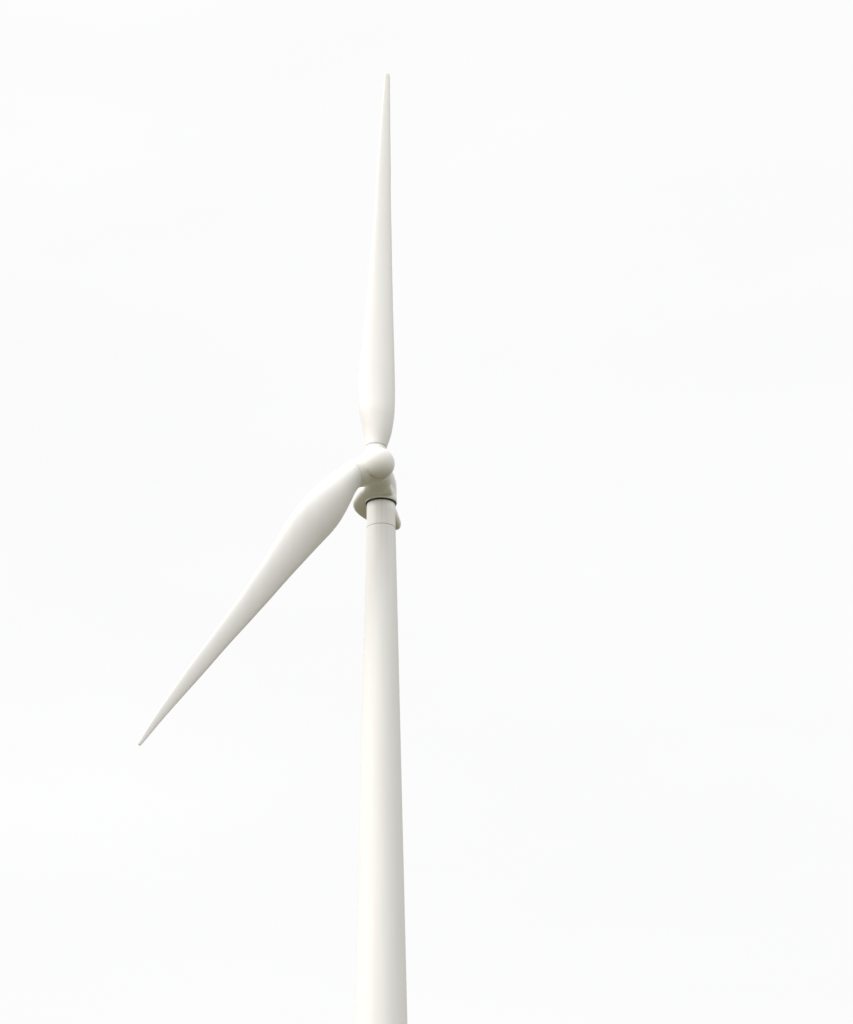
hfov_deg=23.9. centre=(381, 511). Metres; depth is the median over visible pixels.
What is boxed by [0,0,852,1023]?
sky
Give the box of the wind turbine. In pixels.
[138,72,406,1023]
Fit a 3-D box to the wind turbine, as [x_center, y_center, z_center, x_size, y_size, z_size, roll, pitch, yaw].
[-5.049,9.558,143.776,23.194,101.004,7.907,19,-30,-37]

